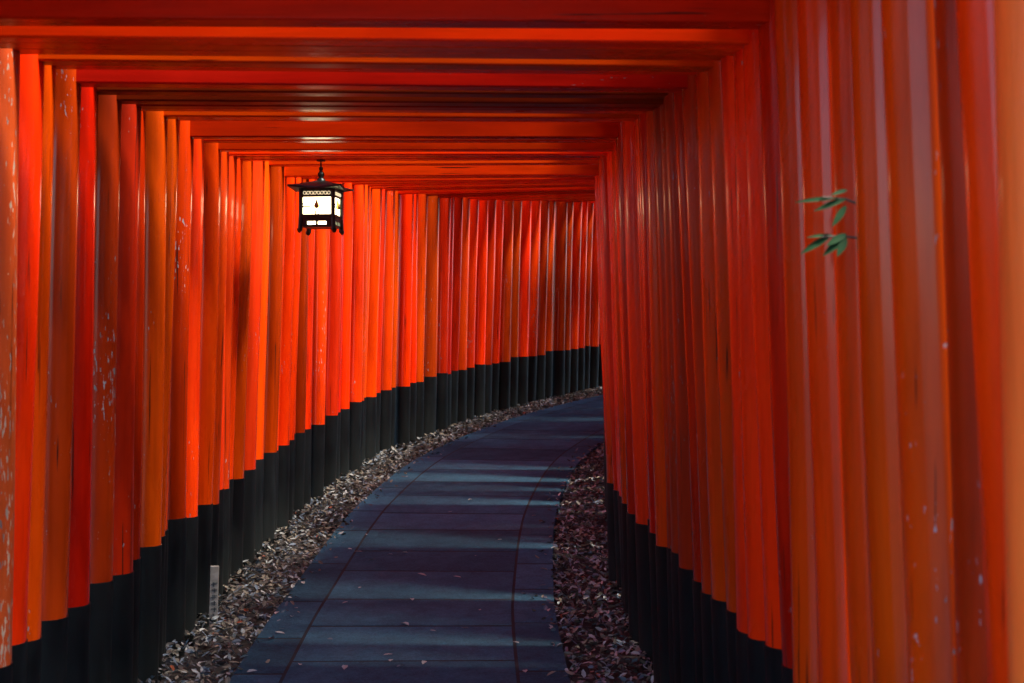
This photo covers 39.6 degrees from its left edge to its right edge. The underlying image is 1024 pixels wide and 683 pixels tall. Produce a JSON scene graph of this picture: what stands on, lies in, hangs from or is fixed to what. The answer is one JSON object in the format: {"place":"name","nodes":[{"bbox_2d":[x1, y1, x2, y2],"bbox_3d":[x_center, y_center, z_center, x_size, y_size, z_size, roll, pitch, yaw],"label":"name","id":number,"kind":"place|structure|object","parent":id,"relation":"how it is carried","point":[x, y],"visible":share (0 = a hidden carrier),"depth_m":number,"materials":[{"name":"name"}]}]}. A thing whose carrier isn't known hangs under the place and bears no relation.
{"place":"outdoors","nodes":[
{"label":"outdoors","id":0,"kind":"place"},
{"bbox_2d":[138,386,653,682],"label":"ground","id":1,"kind":"structure","parent":0,"point":[245,643],"depth_m":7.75,"materials":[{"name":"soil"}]},
{"bbox_2d":[208,566,218,632],"bbox_3d":[-1.468,1.292,7.000,0.042,0.375,0.029,2,0,-14],"label":"wooden stake","id":2,"kind":"object","parent":1,"relation":"on","point":[214,589],"visible":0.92,"depth_m":6.99,"materials":[{"name":"grey wood"}]},
{"bbox_2d":[231,161,252,585],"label":"torii gate","id":3,"kind":"structure","parent":1,"relation":"on","point":[240,423],"depth_m":8.06,"materials":[{"name":"paint"}]},
{"bbox_2d":[242,161,264,574],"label":"torii gate","id":4,"kind":"structure","parent":1,"relation":"on","point":[253,362],"depth_m":8.33,"materials":[{"name":"paint"}]},
{"bbox_2d":[326,229,329,342],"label":"torii gate","id":5,"kind":"structure","parent":1,"relation":"on","point":[328,241],"depth_m":10.72,"materials":[{"name":"paint"}]},
{"bbox_2d":[324,183,343,492],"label":"torii gate","id":6,"kind":"structure","parent":1,"relation":"on","point":[333,349],"depth_m":10.87,"materials":[{"name":"paint"}]},
{"bbox_2d":[336,199,343,487],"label":"torii gate","id":7,"kind":"structure","parent":1,"relation":"on","point":[338,442],"depth_m":11.10,"materials":[{"name":"paint"}]},
{"bbox_2d":[349,185,364,478],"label":"torii gate","id":8,"kind":"structure","parent":1,"relation":"on","point":[356,343],"depth_m":11.51,"materials":[{"name":"orange paint"}]},
{"bbox_2d":[262,165,483,551],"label":"torii gate","id":9,"kind":"structure","parent":1,"relation":"on","point":[273,337],"depth_m":8.89,"materials":[{"name":"paint"}]},
{"bbox_2d":[365,189,381,465],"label":"torii gate","id":10,"kind":"structure","parent":1,"relation":"on","point":[371,409],"depth_m":12.20,"materials":[{"name":"paint"}]},
{"bbox_2d":[0,48,747,682],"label":"torii gate","id":11,"kind":"structure","parent":1,"relation":"on","point":[8,178],"depth_m":4.01,"materials":[{"name":"paint"}]},
{"bbox_2d":[12,54,736,682],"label":"torii gate","id":12,"kind":"structure","parent":1,"relation":"on","point":[30,158],"depth_m":4.22,"materials":[{"name":"paint"}]},
{"bbox_2d":[41,69,713,682],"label":"torii gate","id":13,"kind":"structure","parent":1,"relation":"on","point":[61,385],"depth_m":4.59,"materials":[{"name":"paint"}]},
{"bbox_2d":[27,65,728,682],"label":"torii gate","id":14,"kind":"structure","parent":1,"relation":"on","point":[713,477],"depth_m":4.44,"materials":[{"name":"paint"}]},
{"bbox_2d":[0,43,765,682],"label":"torii gate","id":15,"kind":"structure","parent":1,"relation":"on","point":[754,581],"depth_m":3.87,"materials":[{"name":"paint"}]},
{"bbox_2d":[66,87,702,682],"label":"torii gate","id":16,"kind":"structure","parent":1,"relation":"on","point":[78,601],"depth_m":4.79,"materials":[{"name":"paint"}]},
{"bbox_2d":[89,95,680,682],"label":"torii gate","id":17,"kind":"structure","parent":1,"relation":"on","point":[105,365],"depth_m":5.18,"materials":[{"name":"paint"}]},
{"bbox_2d":[380,191,394,457],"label":"torii gate","id":18,"kind":"structure","parent":1,"relation":"on","point":[386,394],"depth_m":12.66,"materials":[{"name":"orange paint"}]},
{"bbox_2d":[138,111,643,682],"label":"torii gate","id":19,"kind":"structure","parent":1,"relation":"on","point":[154,367],"depth_m":5.91,"materials":[{"name":"orange paint"}]},
{"bbox_2d":[0,26,782,682],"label":"torii gate","id":20,"kind":"structure","parent":1,"relation":"on","point":[746,42],"depth_m":3.67,"materials":[{"name":"paint"}]},
{"bbox_2d":[111,104,674,682],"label":"torii gate","id":21,"kind":"structure","parent":1,"relation":"on","point":[123,614],"depth_m":5.36,"materials":[{"name":"paint"}]},
{"bbox_2d":[94,87,695,682],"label":"torii gate","id":22,"kind":"structure","parent":1,"relation":"on","point":[686,573],"depth_m":5.05,"materials":[{"name":"paint"}]},
{"bbox_2d":[0,0,792,682],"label":"torii gate","id":23,"kind":"structure","parent":1,"relation":"on","point":[666,14],"depth_m":3.47,"materials":[{"name":"paint"}]},
{"bbox_2d":[133,111,659,682],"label":"torii gate","id":24,"kind":"structure","parent":1,"relation":"on","point":[139,367],"depth_m":5.75,"materials":[{"name":"paint"}]},
{"bbox_2d":[165,121,638,658],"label":"torii gate","id":25,"kind":"structure","parent":1,"relation":"on","point":[191,131],"depth_m":6.56,"materials":[{"name":"paint"}]},
{"bbox_2d":[158,119,649,680],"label":"torii gate","id":26,"kind":"structure","parent":1,"relation":"on","point":[172,189],"depth_m":6.13,"materials":[{"name":"paint"}]},
{"bbox_2d":[394,194,413,450],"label":"torii gate","id":27,"kind":"structure","parent":1,"relation":"on","point":[402,420],"depth_m":13.07,"materials":[{"name":"paint"}]},
{"bbox_2d":[141,109,668,682],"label":"torii gate","id":28,"kind":"structure","parent":1,"relation":"on","point":[659,453],"depth_m":5.58,"materials":[{"name":"paint"}]},
{"bbox_2d":[185,139,624,646],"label":"torii gate","id":29,"kind":"structure","parent":1,"relation":"on","point":[193,420],"depth_m":6.72,"materials":[{"name":"orange paint"}]},
{"bbox_2d":[162,119,652,671],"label":"torii gate","id":30,"kind":"structure","parent":1,"relation":"on","point":[638,433],"depth_m":6.29,"materials":[{"name":"paint"}]},
{"bbox_2d":[195,139,625,634],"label":"torii gate","id":31,"kind":"structure","parent":1,"relation":"on","point":[390,141],"depth_m":6.96,"materials":[{"name":"paint"}]},
{"bbox_2d":[197,143,628,628],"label":"torii gate","id":32,"kind":"structure","parent":1,"relation":"on","point":[210,271],"depth_m":7.09,"materials":[{"name":"paint"}]},
{"bbox_2d":[410,194,417,447],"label":"torii gate","id":33,"kind":"structure","parent":1,"relation":"on","point":[413,385],"depth_m":13.27,"materials":[{"name":"paint"}]},
{"bbox_2d":[211,152,623,613],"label":"torii gate","id":34,"kind":"structure","parent":1,"relation":"on","point":[221,327],"depth_m":7.27,"materials":[{"name":"orange paint"}]},
{"bbox_2d":[218,152,620,606],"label":"torii gate","id":35,"kind":"structure","parent":1,"relation":"on","point":[221,527],"depth_m":7.54,"materials":[{"name":"orange paint"}]},
{"bbox_2d":[223,156,621,601],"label":"torii gate","id":36,"kind":"structure","parent":1,"relation":"on","point":[231,247],"depth_m":7.74,"materials":[{"name":"paint"}]},
{"bbox_2d":[228,158,616,594],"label":"torii gate","id":37,"kind":"structure","parent":1,"relation":"on","point":[609,494],"depth_m":7.89,"materials":[{"name":"paint"}]},
{"bbox_2d":[287,160,353,234],"bbox_3d":[-1.063,-0.804,7.917,0.301,0.411,0.301,0,0,6],"label":"hanging lantern","id":38,"kind":"object","parent":37,"relation":"hanging from","point":[320,202],"visible":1,"depth_m":7.83,"materials":[{"name":"metal"}]},
{"bbox_2d":[255,160,598,561],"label":"torii gate","id":39,"kind":"structure","parent":1,"relation":"on","point":[261,392],"depth_m":8.62,"materials":[{"name":"paint"}]},
{"bbox_2d":[274,165,604,542],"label":"torii gate","id":40,"kind":"structure","parent":1,"relation":"on","point":[447,171],"depth_m":9.07,"materials":[{"name":"paint"}]},
{"bbox_2d":[277,176,606,539],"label":"torii gate","id":41,"kind":"structure","parent":1,"relation":"on","point":[284,457],"depth_m":9.26,"materials":[{"name":"paint"}]},
{"bbox_2d":[288,178,597,531],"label":"torii gate","id":42,"kind":"structure","parent":1,"relation":"on","point":[296,283],"depth_m":9.48,"materials":[{"name":"paint"}]},
{"bbox_2d":[436,198,450,434],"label":"torii gate","id":43,"kind":"structure","parent":1,"relation":"on","point":[443,313],"depth_m":14.08,"materials":[{"name":"paint"}]},
{"bbox_2d":[292,176,605,521],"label":"torii gate","id":44,"kind":"structure","parent":1,"relation":"on","point":[596,202],"depth_m":9.61,"materials":[{"name":"paint"}]},
{"bbox_2d":[294,179,606,522],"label":"torii gate","id":45,"kind":"structure","parent":1,"relation":"on","point":[300,432],"depth_m":9.85,"materials":[{"name":"paint"}]},
{"bbox_2d":[447,198,454,430],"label":"torii gate","id":46,"kind":"structure","parent":1,"relation":"on","point":[450,306],"depth_m":14.32,"materials":[{"name":"paint"}]},
{"bbox_2d":[415,192,490,444],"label":"torii gate","id":47,"kind":"structure","parent":1,"relation":"on","point":[422,239],"depth_m":13.45,"materials":[{"name":"orange paint"}]},
{"bbox_2d":[311,203,596,506],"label":"torii gate","id":48,"kind":"structure","parent":1,"relation":"on","point":[318,378],"depth_m":10.31,"materials":[{"name":"orange paint"}]},
{"bbox_2d":[304,177,605,515],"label":"torii gate","id":49,"kind":"structure","parent":1,"relation":"on","point":[308,429],"depth_m":10.03,"materials":[{"name":"paint"}]},
{"bbox_2d":[451,198,462,427],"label":"torii gate","id":50,"kind":"structure","parent":1,"relation":"on","point":[458,233],"depth_m":14.44,"materials":[{"name":"paint"}]},
{"bbox_2d":[340,181,594,481],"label":"torii gate","id":51,"kind":"structure","parent":1,"relation":"on","point":[346,330],"depth_m":11.34,"materials":[{"name":"paint"}]},
{"bbox_2d":[360,182,594,474],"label":"torii gate","id":52,"kind":"structure","parent":1,"relation":"on","point":[366,226],"depth_m":11.72,"materials":[{"name":"orange paint"}]},
{"bbox_2d":[362,183,594,465],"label":"torii gate","id":53,"kind":"structure","parent":1,"relation":"on","point":[414,187],"depth_m":12.01,"materials":[{"name":"paint"}]},
{"bbox_2d":[474,200,488,420],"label":"torii gate","id":54,"kind":"structure","parent":1,"relation":"on","point":[480,336],"depth_m":15.05,"materials":[{"name":"paint"}]},
{"bbox_2d":[376,185,594,460],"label":"torii gate","id":55,"kind":"structure","parent":1,"relation":"on","point":[382,266],"depth_m":12.47,"materials":[{"name":"paint"}]},
{"bbox_2d":[485,200,496,417],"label":"torii gate","id":56,"kind":"structure","parent":1,"relation":"on","point":[492,207],"depth_m":15.26,"materials":[{"name":"paint"}]},
{"bbox_2d":[391,187,594,453],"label":"torii gate","id":57,"kind":"structure","parent":1,"relation":"on","point":[398,194],"depth_m":12.87,"materials":[{"name":"paint"}]},
{"bbox_2d":[423,191,594,438],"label":"torii gate","id":58,"kind":"structure","parent":1,"relation":"on","point":[431,334],"depth_m":13.78,"materials":[{"name":"paint"}]},
{"bbox_2d":[428,190,594,195],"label":"torii gate","id":59,"kind":"structure","parent":1,"relation":"on","point":[505,192],"depth_m":13.48,"materials":[{"name":"paint"}]},
{"bbox_2d":[510,201,521,409],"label":"torii gate","id":60,"kind":"structure","parent":1,"relation":"on","point":[514,361],"depth_m":15.89,"materials":[{"name":"paint"}]},
{"bbox_2d":[457,193,594,425],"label":"torii gate","id":61,"kind":"structure","parent":1,"relation":"on","point":[462,395],"depth_m":14.62,"materials":[{"name":"orange paint"}]},
{"bbox_2d":[467,195,594,422],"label":"torii gate","id":62,"kind":"structure","parent":1,"relation":"on","point":[474,222],"depth_m":14.86,"materials":[{"name":"orange paint"}]},
{"bbox_2d":[528,201,540,404],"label":"torii gate","id":63,"kind":"structure","parent":1,"relation":"on","point":[534,282],"depth_m":16.28,"materials":[{"name":"orange paint"}]},
{"bbox_2d":[491,196,594,412],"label":"torii gate","id":64,"kind":"structure","parent":1,"relation":"on","point":[497,297],"depth_m":15.56,"materials":[{"name":"paint"}]},
{"bbox_2d":[498,197,594,410],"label":"torii gate","id":65,"kind":"structure","parent":1,"relation":"on","point":[505,351],"depth_m":15.68,"materials":[{"name":"orange paint"}]},
{"bbox_2d":[517,198,583,405],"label":"torii gate","id":66,"kind":"structure","parent":1,"relation":"on","point":[524,297],"depth_m":16.06,"materials":[{"name":"orange paint"}]},
{"bbox_2d":[536,198,594,400],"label":"torii gate","id":67,"kind":"structure","parent":1,"relation":"on","point":[542,320],"depth_m":16.50,"materials":[{"name":"paint"}]},
{"bbox_2d":[564,202,573,394],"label":"torii gate","id":68,"kind":"structure","parent":1,"relation":"on","point":[568,296],"depth_m":17.05,"materials":[{"name":"orange paint"}]},
{"bbox_2d":[545,199,594,397],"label":"torii gate","id":69,"kind":"structure","parent":1,"relation":"on","point":[549,336],"depth_m":16.70,"materials":[{"name":"paint"}]},
{"bbox_2d":[552,200,594,397],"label":"torii gate","id":70,"kind":"structure","parent":1,"relation":"on","point":[559,298],"depth_m":16.88,"materials":[{"name":"paint"}]},
{"bbox_2d":[570,202,582,394],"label":"torii gate","id":71,"kind":"structure","parent":1,"relation":"on","point":[577,236],"depth_m":17.16,"materials":[{"name":"paint"}]},
{"bbox_2d":[578,201,587,392],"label":"torii gate","id":72,"kind":"structure","parent":1,"relation":"on","point":[581,341],"depth_m":17.34,"materials":[{"name":"paint"}]},
{"bbox_2d":[584,201,594,389],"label":"torii gate","id":73,"kind":"structure","parent":1,"relation":"on","point":[588,288],"depth_m":17.48,"materials":[{"name":"orange paint"}]},
{"bbox_2d":[590,203,599,388],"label":"torii gate","id":74,"kind":"structure","parent":1,"relation":"on","point":[594,345],"depth_m":17.61,"materials":[{"name":"orange paint"}]},
{"bbox_2d":[598,326,602,386],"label":"torii gate","id":75,"kind":"structure","parent":1,"relation":"on","point":[600,382],"depth_m":17.77,"materials":[{"name":"paint"}]},
{"bbox_2d":[774,0,818,682],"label":"torii gate","id":76,"kind":"structure","parent":1,"relation":"on","point":[804,621],"depth_m":3.33,"materials":[{"name":"paint"}]},
{"bbox_2d":[797,0,850,682],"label":"torii gate","id":77,"kind":"structure","parent":1,"relation":"on","point":[815,88],"depth_m":3.04,"materials":[{"name":"paint"}]},
{"bbox_2d":[795,189,856,255],"bbox_3d":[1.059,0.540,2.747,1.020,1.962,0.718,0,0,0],"label":"leafy shrub","id":78,"kind":"object","parent":1,"relation":"on","point":[838,242],"visible":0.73,"depth_m":2.76,"materials":[{"name":"green plant"}]},
{"bbox_2d":[830,0,872,682],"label":"torii gate","id":79,"kind":"structure","parent":1,"relation":"on","point":[859,623],"depth_m":2.92,"materials":[{"name":"orange paint"}]},
{"bbox_2d":[849,0,908,682],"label":"torii gate","id":80,"kind":"structure","parent":1,"relation":"on","point":[884,527],"depth_m":2.61,"materials":[{"name":"paint"}]},
{"bbox_2d":[881,0,956,682],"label":"torii gate","id":81,"kind":"structure","parent":1,"relation":"on","point":[914,176],"depth_m":2.42,"materials":[{"name":"orange paint"}]},
{"bbox_2d":[933,0,987,682],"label":"torii gate","id":82,"kind":"structure","parent":1,"relation":"on","point":[971,658],"depth_m":2.26,"materials":[{"name":"paint"}]},
{"bbox_2d":[955,0,1007,682],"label":"torii gate","id":83,"kind":"structure","parent":1,"relation":"on","point":[975,35],"depth_m":2.07,"materials":[{"name":"paint"}]},
{"bbox_2d":[993,0,1023,682],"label":"torii gate","id":84,"kind":"structure","parent":1,"relation":"on","point":[1009,51],"depth_m":1.86,"materials":[{"name":"paint"}]},
{"bbox_2d":[230,395,603,682],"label":"path","id":85,"kind":"structure","parent":0,"point":[383,574],"depth_m":8.04,"materials":[{"name":"stone"}]}
]}

